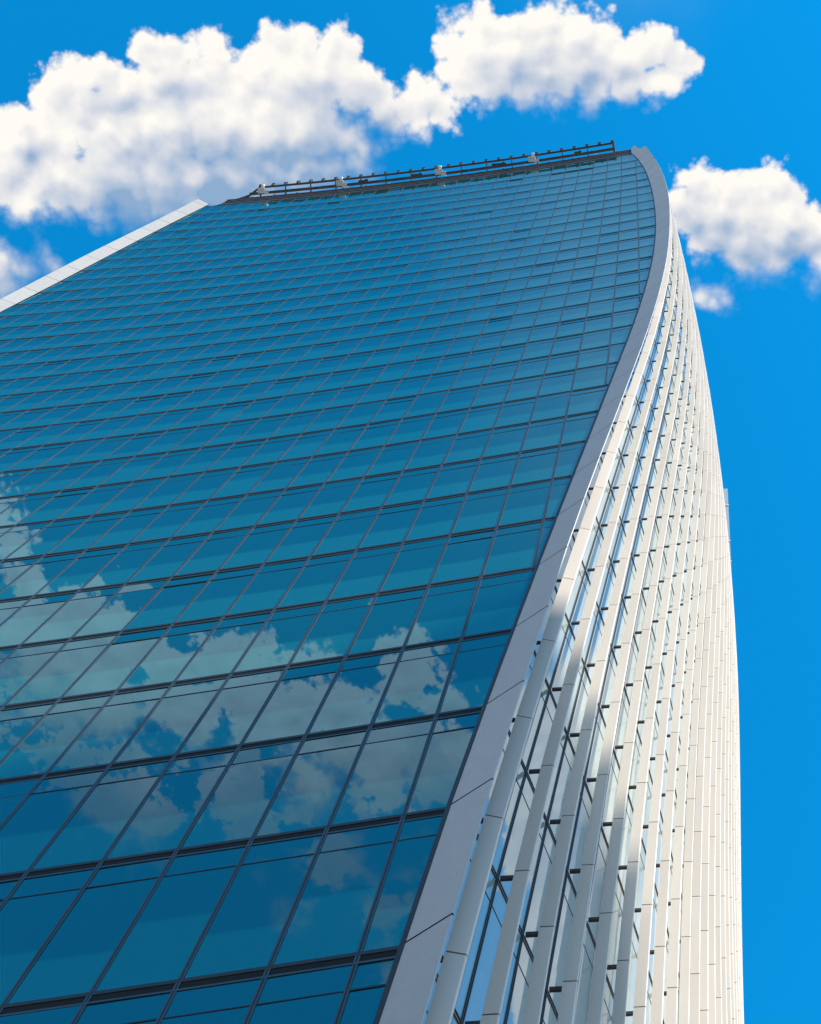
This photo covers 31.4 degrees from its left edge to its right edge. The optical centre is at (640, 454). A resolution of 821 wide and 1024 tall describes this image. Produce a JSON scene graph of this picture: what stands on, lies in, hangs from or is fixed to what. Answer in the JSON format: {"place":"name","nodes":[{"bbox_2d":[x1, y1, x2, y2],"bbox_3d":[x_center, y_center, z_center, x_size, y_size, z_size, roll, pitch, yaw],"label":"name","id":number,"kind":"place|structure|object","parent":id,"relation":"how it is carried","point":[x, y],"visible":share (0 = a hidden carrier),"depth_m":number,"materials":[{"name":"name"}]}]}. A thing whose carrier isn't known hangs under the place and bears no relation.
{"place":"outdoors","nodes":[
{"label":"outdoors","id":0,"kind":"place"},
{"bbox_2d":[0,145,743,1023],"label":"skyscraper","id":1,"kind":"structure","parent":0,"point":[368,653],"depth_m":44.66,"materials":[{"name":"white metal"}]},
{"bbox_2d":[0,523,48,559],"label":"window","id":2,"kind":"structure","parent":1,"relation":"in","point":[9,542],"depth_m":52.70,"materials":[{"name":"blue glass"}]},
{"bbox_2d":[0,704,52,760],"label":"window","id":3,"kind":"structure","parent":1,"relation":"in","point":[11,731],"depth_m":35.52,"materials":[{"name":"blue glass"}]},
{"bbox_2d":[0,493,56,525],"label":"window","id":4,"kind":"structure","parent":1,"relation":"in","point":[14,514],"depth_m":56.67,"materials":[{"name":"blue glass"}]},
{"bbox_2d":[0,643,63,704],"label":"window","id":5,"kind":"structure","parent":1,"relation":"in","point":[14,672],"depth_m":39.44,"materials":[{"name":"blue glass"}]},
{"bbox_2d":[0,466,64,496],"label":"window","id":6,"kind":"structure","parent":1,"relation":"in","point":[29,482],"depth_m":60.86,"materials":[{"name":"blue glass"}]},
{"bbox_2d":[0,593,73,646],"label":"window","id":7,"kind":"structure","parent":1,"relation":"in","point":[14,631],"depth_m":43.41,"materials":[{"name":"blue glass"}]},
{"bbox_2d":[0,552,81,598],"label":"window","id":8,"kind":"structure","parent":1,"relation":"in","point":[39,575],"depth_m":47.59,"materials":[{"name":"blue glass"}]},
{"bbox_2d":[0,870,92,1004],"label":"window","id":9,"kind":"structure","parent":1,"relation":"in","point":[25,923],"depth_m":26.20,"materials":[{"name":"blue glass"}]},
{"bbox_2d":[7,518,87,558],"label":"window","id":10,"kind":"structure","parent":1,"relation":"in","point":[47,538],"depth_m":51.96,"materials":[{"name":"blue glass"}]},
{"bbox_2d":[0,771,102,873],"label":"window","id":11,"kind":"structure","parent":1,"relation":"in","point":[37,820],"depth_m":30.14,"materials":[{"name":"blue glass"}]},
{"bbox_2d":[0,696,109,778],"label":"window","id":12,"kind":"structure","parent":1,"relation":"in","point":[41,748],"depth_m":34.31,"materials":[{"name":"blue glass"}]},
{"bbox_2d":[19,488,92,523],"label":"window","id":13,"kind":"structure","parent":1,"relation":"in","point":[51,510],"depth_m":56.32,"materials":[{"name":"blue glass"}]},
{"bbox_2d":[9,635,115,703],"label":"window","id":14,"kind":"structure","parent":1,"relation":"in","point":[58,675],"depth_m":38.69,"materials":[{"name":"blue glass"}]},
{"bbox_2d":[31,462,97,492],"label":"window","id":15,"kind":"structure","parent":1,"relation":"in","point":[59,481],"depth_m":60.77,"materials":[{"name":"blue glass"}]},
{"bbox_2d":[25,587,119,642],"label":"window","id":16,"kind":"structure","parent":1,"relation":"in","point":[75,613],"depth_m":43.09,"materials":[{"name":"blue glass"}]},
{"bbox_2d":[38,547,122,593],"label":"window","id":17,"kind":"structure","parent":1,"relation":"in","point":[78,573],"depth_m":47.48,"materials":[{"name":"blue glass"}]},
{"bbox_2d":[49,513,125,552],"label":"window","id":18,"kind":"structure","parent":1,"relation":"in","point":[84,536],"depth_m":51.91,"materials":[{"name":"blue glass"}]},
{"bbox_2d":[7,859,168,1003],"bbox_3d":[-9.797,8.454,25.566,1.509,4.140,0.005,-9,-75,3],"label":"window","id":19,"kind":"structure","parent":1,"relation":"in","point":[81,947],"depth_m":25.31,"materials":[{"name":"blue glass"}]},
{"bbox_2d":[58,483,129,518],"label":"window","id":20,"kind":"structure","parent":1,"relation":"in","point":[93,501],"depth_m":56.33,"materials":[{"name":"blue glass"}]},
{"bbox_2d":[66,458,130,488],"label":"window","id":21,"kind":"structure","parent":1,"relation":"in","point":[97,474],"depth_m":60.73,"materials":[{"name":"blue glass"}]},
{"bbox_2d":[33,762,167,868],"bbox_3d":[-11.269,7.518,29.979,1.507,4.140,0.016,-9,-75,3],"label":"window","id":22,"kind":"structure","parent":1,"relation":"in","point":[91,831],"depth_m":29.76,"materials":[{"name":"blue glass"}]},
{"bbox_2d":[50,688,166,771],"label":"window","id":23,"kind":"structure","parent":1,"relation":"in","point":[112,728],"depth_m":34.19,"materials":[{"name":"blue glass"}]},
{"bbox_2d":[64,628,166,696],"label":"window","id":24,"kind":"structure","parent":1,"relation":"in","point":[117,662],"depth_m":38.59,"materials":[{"name":"blue glass"}]},
{"bbox_2d":[75,580,166,636],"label":"window","id":25,"kind":"structure","parent":1,"relation":"in","point":[114,616],"depth_m":43.06,"materials":[{"name":"blue glass"}]},
{"bbox_2d":[84,541,165,587],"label":"window","id":26,"kind":"structure","parent":1,"relation":"in","point":[123,566],"depth_m":47.47,"materials":[{"name":"blue glass"}]},
{"bbox_2d":[90,508,164,547],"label":"window","id":27,"kind":"structure","parent":1,"relation":"in","point":[129,527],"depth_m":51.85,"materials":[{"name":"blue glass"}]},
{"bbox_2d":[97,478,165,513],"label":"window","id":28,"kind":"structure","parent":1,"relation":"in","point":[130,497],"depth_m":56.27,"materials":[{"name":"blue glass"}]},
{"bbox_2d":[101,454,163,484],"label":"window","id":29,"kind":"structure","parent":1,"relation":"in","point":[130,471],"depth_m":60.66,"materials":[{"name":"blue glass"}]},
{"bbox_2d":[123,574,212,629],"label":"window","id":30,"kind":"structure","parent":1,"relation":"in","point":[170,602],"depth_m":42.93,"materials":[{"name":"blue glass"}]},
{"bbox_2d":[135,474,200,508],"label":"window","id":31,"kind":"structure","parent":1,"relation":"in","point":[169,491],"depth_m":56.23,"materials":[{"name":"blue glass"}]},
{"bbox_2d":[129,535,207,581],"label":"window","id":32,"kind":"structure","parent":1,"relation":"in","point":[169,558],"depth_m":47.38,"materials":[{"name":"blue glass"}]},
{"bbox_2d":[133,502,204,541],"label":"window","id":33,"kind":"structure","parent":1,"relation":"in","point":[167,523],"depth_m":51.82,"materials":[{"name":"blue glass"}]},
{"bbox_2d":[121,621,217,688],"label":"window","id":34,"kind":"structure","parent":1,"relation":"in","point":[171,654],"depth_m":38.54,"materials":[{"name":"blue glass"}]},
{"bbox_2d":[106,752,233,858],"bbox_3d":[-9.781,7.287,29.912,1.508,4.140,0.013,-9,-75,3],"label":"window","id":35,"kind":"structure","parent":1,"relation":"in","point":[161,823],"depth_m":29.69,"materials":[{"name":"blue glass"}]},
{"bbox_2d":[96,847,244,990],"bbox_3d":[-8.310,8.217,25.497,1.510,4.140,0.004,-9,-75,3],"label":"window","id":36,"kind":"structure","parent":1,"relation":"in","point":[158,947],"depth_m":25.25,"materials":[{"name":"blue glass"}]},
{"bbox_2d":[115,679,225,761],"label":"window","id":37,"kind":"structure","parent":1,"relation":"in","point":[170,723],"depth_m":34.13,"materials":[{"name":"blue glass"}]},
{"bbox_2d":[173,469,236,503],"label":"window","id":38,"kind":"structure","parent":1,"relation":"in","point":[203,488],"depth_m":56.16,"materials":[{"name":"blue glass"}]},
{"bbox_2d":[174,497,242,535],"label":"window","id":39,"kind":"structure","parent":1,"relation":"in","point":[206,519],"depth_m":51.73,"materials":[{"name":"blue glass"}]},
{"bbox_2d":[176,529,250,574],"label":"window","id":40,"kind":"structure","parent":1,"relation":"in","point":[212,553],"depth_m":47.34,"materials":[{"name":"blue glass"}]},
{"bbox_2d":[176,567,259,621],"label":"window","id":41,"kind":"structure","parent":1,"relation":"in","point":[216,598],"depth_m":42.89,"materials":[{"name":"blue glass"}]},
{"bbox_2d":[175,613,269,680],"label":"window","id":42,"kind":"structure","parent":1,"relation":"in","point":[221,652],"depth_m":38.48,"materials":[{"name":"blue glass"}]},
{"bbox_2d":[179,670,283,752],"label":"window","id":43,"kind":"structure","parent":1,"relation":"in","point":[230,716],"depth_m":34.07,"materials":[{"name":"blue glass"}]},
{"bbox_2d":[181,741,299,847],"bbox_3d":[-8.293,7.053,29.844,1.508,4.140,0.012,-9,-75,3],"label":"window","id":44,"kind":"structure","parent":1,"relation":"in","point":[238,803],"depth_m":29.63,"materials":[{"name":"blue glass"}]},
{"bbox_2d":[212,464,272,497],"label":"window","id":45,"kind":"structure","parent":1,"relation":"in","point":[240,483],"depth_m":56.08,"materials":[{"name":"blue glass"}]},
{"bbox_2d":[216,491,281,529],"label":"window","id":46,"kind":"structure","parent":1,"relation":"in","point":[247,513],"depth_m":51.69,"materials":[{"name":"blue glass"}]},
{"bbox_2d":[184,836,320,977],"bbox_3d":[-6.823,7.975,25.427,1.511,4.140,0.003,-9,-75,3],"label":"window","id":47,"kind":"structure","parent":1,"relation":"in","point":[244,933],"depth_m":25.17,"materials":[{"name":"blue glass"}]},
{"bbox_2d":[221,522,293,568],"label":"window","id":48,"kind":"structure","parent":1,"relation":"in","point":[255,549],"depth_m":47.26,"materials":[{"name":"blue glass"}]},
{"bbox_2d":[227,560,305,614],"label":"window","id":49,"kind":"structure","parent":1,"relation":"in","point":[265,590],"depth_m":42.85,"materials":[{"name":"blue glass"}]},
{"bbox_2d":[235,605,321,671],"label":"window","id":50,"kind":"structure","parent":1,"relation":"in","point":[276,644],"depth_m":38.42,"materials":[{"name":"blue glass"}]},
{"bbox_2d":[250,458,309,492],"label":"window","id":51,"kind":"structure","parent":1,"relation":"in","point":[278,477],"depth_m":56.04,"materials":[{"name":"blue glass"}]},
{"bbox_2d":[258,485,321,523],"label":"window","id":52,"kind":"structure","parent":1,"relation":"in","point":[288,507],"depth_m":51.60,"materials":[{"name":"blue glass"}]},
{"bbox_2d":[244,661,341,742],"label":"window","id":53,"kind":"structure","parent":1,"relation":"in","point":[294,703],"depth_m":33.99,"materials":[{"name":"blue glass"}]},
{"bbox_2d":[267,516,335,561],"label":"window","id":54,"kind":"structure","parent":1,"relation":"in","point":[300,541],"depth_m":47.19,"materials":[{"name":"blue glass"}]},
{"bbox_2d":[256,732,365,835],"bbox_3d":[-6.806,6.809,29.773,1.509,4.140,0.018,-9,-75,3],"label":"window","id":55,"kind":"structure","parent":1,"relation":"in","point":[308,796],"depth_m":29.55,"materials":[{"name":"blue glass"}]},
{"bbox_2d":[278,553,352,606],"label":"window","id":56,"kind":"structure","parent":1,"relation":"in","point":[314,583],"depth_m":42.77,"materials":[{"name":"blue glass"}]},
{"bbox_2d":[289,453,345,486],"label":"window","id":57,"kind":"structure","parent":1,"relation":"in","point":[319,471],"depth_m":55.96,"materials":[{"name":"blue glass"}]},
{"bbox_2d":[300,479,360,517],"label":"window","id":58,"kind":"structure","parent":1,"relation":"in","point":[328,501],"depth_m":51.57,"materials":[{"name":"blue glass"}]},
{"bbox_2d":[292,597,373,662],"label":"window","id":59,"kind":"structure","parent":1,"relation":"in","point":[332,634],"depth_m":38.37,"materials":[{"name":"blue glass"}]},
{"bbox_2d":[273,823,398,964],"bbox_3d":[-5.336,7.728,25.355,1.511,4.140,0.005,-9,-75,3],"label":"window","id":60,"kind":"structure","parent":1,"relation":"in","point":[331,914],"depth_m":25.11,"materials":[{"name":"blue glass"}]},
{"bbox_2d":[313,509,378,554],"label":"window","id":61,"kind":"structure","parent":1,"relation":"in","point":[345,534],"depth_m":47.13,"materials":[{"name":"blue glass"}]},
{"bbox_2d":[309,652,399,732],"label":"window","id":62,"kind":"structure","parent":1,"relation":"in","point":[353,699],"depth_m":33.92,"materials":[{"name":"blue glass"}]},
{"bbox_2d":[328,447,381,480],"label":"window","id":63,"kind":"structure","parent":1,"relation":"in","point":[352,466],"depth_m":55.91,"materials":[{"name":"blue glass"}]},
{"bbox_2d":[330,545,399,598],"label":"window","id":64,"kind":"structure","parent":1,"relation":"in","point":[365,575],"depth_m":42.73,"materials":[{"name":"blue glass"}]},
{"bbox_2d":[342,473,399,511],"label":"window","id":65,"kind":"structure","parent":1,"relation":"in","point":[373,494],"depth_m":51.46,"materials":[{"name":"blue glass"}]},
{"bbox_2d":[332,721,431,824],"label":"window","id":66,"kind":"structure","parent":1,"relation":"in","point":[380,783],"depth_m":29.48,"materials":[{"name":"blue glass"}]},
{"bbox_2d":[349,589,425,653],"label":"window","id":67,"kind":"structure","parent":1,"relation":"in","point":[387,625],"depth_m":38.28,"materials":[{"name":"blue glass"}]},
{"bbox_2d":[359,503,420,547],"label":"window","id":68,"kind":"structure","parent":1,"relation":"in","point":[391,527],"depth_m":47.05,"materials":[{"name":"blue glass"}]},
{"bbox_2d":[366,442,417,475],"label":"window","id":69,"kind":"structure","parent":1,"relation":"in","point":[391,460],"depth_m":55.85,"materials":[{"name":"blue glass"}]},
{"bbox_2d":[363,816,442,950],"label":"window","id":70,"kind":"structure","parent":1,"relation":"in","point":[410,857],"depth_m":25.16,"materials":[{"name":"blue glass"}]},
{"bbox_2d":[385,467,438,504],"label":"window","id":71,"kind":"structure","parent":1,"relation":"in","point":[410,488],"depth_m":51.43,"materials":[{"name":"blue glass"}]},
{"bbox_2d":[381,538,446,590],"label":"window","id":72,"kind":"structure","parent":1,"relation":"in","point":[416,567],"depth_m":42.65,"materials":[{"name":"blue glass"}]},
{"bbox_2d":[374,643,457,722],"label":"window","id":73,"kind":"structure","parent":1,"relation":"in","point":[416,687],"depth_m":33.86,"materials":[{"name":"blue glass"}]},
{"bbox_2d":[241,140,618,197],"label":"roof gantry","id":74,"kind":"object","parent":1,"relation":"attached to","point":[261,189],"visible":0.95,"depth_m":156.46,"materials":[{"name":"metal"}]},
{"bbox_2d":[405,436,454,469],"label":"window","id":75,"kind":"structure","parent":1,"relation":"in","point":[430,454],"depth_m":55.80,"materials":[{"name":"blue glass"}]},
{"bbox_2d":[406,496,463,540],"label":"window","id":76,"kind":"structure","parent":1,"relation":"in","point":[435,520],"depth_m":46.98,"materials":[{"name":"blue glass"}]},
{"bbox_2d":[407,580,477,644],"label":"window","id":77,"kind":"structure","parent":1,"relation":"in","point":[442,616],"depth_m":38.23,"materials":[{"name":"blue glass"}]},
{"bbox_2d":[407,713,479,812],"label":"window","id":78,"kind":"structure","parent":1,"relation":"in","point":[446,751],"depth_m":29.52,"materials":[{"name":"blue glass"}]},
{"bbox_2d":[426,461,478,498],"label":"window","id":79,"kind":"structure","parent":1,"relation":"in","point":[454,481],"depth_m":51.34,"materials":[{"name":"blue glass"}]},
{"bbox_2d":[432,531,493,582],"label":"window","id":80,"kind":"structure","parent":1,"relation":"in","point":[463,559],"depth_m":42.54,"materials":[{"name":"blue glass"}]},
{"bbox_2d":[436,838,495,1022],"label":"narrow window","id":81,"kind":"structure","parent":1,"relation":"in","point":[464,986],"depth_m":25.32,"materials":[{"name":"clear glass"}]},
{"bbox_2d":[444,430,490,462],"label":"window","id":82,"kind":"structure","parent":1,"relation":"in","point":[467,448],"depth_m":55.69,"materials":[{"name":"blue glass"}]},
{"bbox_2d":[440,634,508,711],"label":"window","id":83,"kind":"structure","parent":1,"relation":"in","point":[473,672],"depth_m":33.90,"materials":[{"name":"blue glass"}]},
{"bbox_2d":[453,489,506,532],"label":"window","id":84,"kind":"structure","parent":1,"relation":"in","point":[483,512],"depth_m":46.94,"materials":[{"name":"blue glass"}]},
{"bbox_2d":[464,885,520,1023],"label":"narrow window","id":85,"kind":"structure","parent":1,"relation":"in","point":[477,998],"depth_m":25.90,"materials":[{"name":"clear glass"}]},
{"bbox_2d":[469,454,517,491],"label":"window","id":86,"kind":"structure","parent":1,"relation":"in","point":[497,474],"depth_m":51.29,"materials":[{"name":"blue glass"}]},
{"bbox_2d":[464,571,531,635],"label":"window","id":87,"kind":"structure","parent":1,"relation":"in","point":[495,608],"depth_m":38.24,"materials":[{"name":"blue glass"}]},
{"bbox_2d":[477,734,524,874],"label":"narrow window","id":88,"kind":"structure","parent":1,"relation":"in","point":[516,789],"depth_m":29.82,"materials":[{"name":"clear glass"}]},
{"bbox_2d":[483,424,527,456],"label":"window","id":89,"kind":"structure","parent":1,"relation":"in","point":[510,441],"depth_m":55.62,"materials":[{"name":"blue glass"}]},
{"bbox_2d":[483,522,541,574],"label":"window","id":90,"kind":"structure","parent":1,"relation":"in","point":[514,551],"depth_m":42.51,"materials":[{"name":"blue glass"}]},
{"bbox_2d":[498,777,545,932],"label":"narrow window","id":91,"kind":"structure","parent":1,"relation":"in","point":[509,864],"depth_m":30.02,"materials":[{"name":"clear glass"}]},
{"bbox_2d":[499,481,550,524],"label":"window","id":92,"kind":"structure","parent":1,"relation":"in","point":[525,505],"depth_m":46.88,"materials":[{"name":"blue glass"}]},
{"bbox_2d":[507,941,544,1023],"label":"narrow window","id":93,"kind":"structure","parent":1,"relation":"in","point":[516,1013],"depth_m":26.99,"materials":[{"name":"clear glass"}]},
{"bbox_2d":[509,652,548,767],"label":"narrow window","id":94,"kind":"structure","parent":1,"relation":"in","point":[537,715],"depth_m":34.17,"materials":[{"name":"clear glass"}]},
{"bbox_2d":[512,447,557,484],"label":"window","id":95,"kind":"structure","parent":1,"relation":"in","point":[540,467],"depth_m":51.20,"materials":[{"name":"blue glass"}]},
{"bbox_2d":[522,418,563,450],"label":"window","id":96,"kind":"structure","parent":1,"relation":"in","point":[546,435],"depth_m":55.55,"materials":[{"name":"blue glass"}]},
{"bbox_2d":[524,828,565,980],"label":"narrow window","id":97,"kind":"structure","parent":1,"relation":"in","point":[539,894],"depth_m":30.34,"materials":[{"name":"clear glass"}]},
{"bbox_2d":[527,694,565,816],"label":"narrow window","id":98,"kind":"structure","parent":1,"relation":"in","point":[539,750],"depth_m":34.40,"materials":[{"name":"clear glass"}]},
{"bbox_2d":[531,392,569,420],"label":"window","id":99,"kind":"structure","parent":1,"relation":"in","point":[556,407],"depth_m":59.92,"materials":[{"name":"blue glass"}]},
{"bbox_2d":[548,877,575,1016],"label":"narrow window","id":100,"kind":"structure","parent":1,"relation":"in","point":[563,937],"depth_m":30.64,"materials":[{"name":"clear glass"}]},
{"bbox_2d":[549,741,582,865],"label":"narrow window","id":101,"kind":"structure","parent":1,"relation":"in","point":[565,773],"depth_m":34.72,"materials":[{"name":"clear glass"}]},
{"bbox_2d":[551,627,583,732],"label":"narrow window","id":102,"kind":"structure","parent":1,"relation":"in","point":[566,653],"depth_m":38.77,"materials":[{"name":"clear glass"}]},
{"bbox_2d":[568,786,591,891],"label":"narrow window","id":103,"kind":"structure","parent":1,"relation":"in","point":[583,820],"depth_m":35.05,"materials":[{"name":"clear glass"}]},
{"bbox_2d":[573,925,594,1023],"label":"narrow window","id":104,"kind":"structure","parent":1,"relation":"in","point":[586,970],"depth_m":31.49,"materials":[{"name":"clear glass"}]},
{"bbox_2d":[587,831,607,943],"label":"narrow window","id":105,"kind":"structure","parent":1,"relation":"in","point":[600,866],"depth_m":35.39,"materials":[{"name":"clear glass"}]},
{"bbox_2d":[607,877,623,991],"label":"narrow window","id":106,"kind":"structure","parent":1,"relation":"in","point":[617,913],"depth_m":35.79,"materials":[{"name":"clear glass"}]},
{"bbox_2d":[0,0,820,1023],"label":"sky","id":107,"kind":"structure","parent":0,"point":[117,116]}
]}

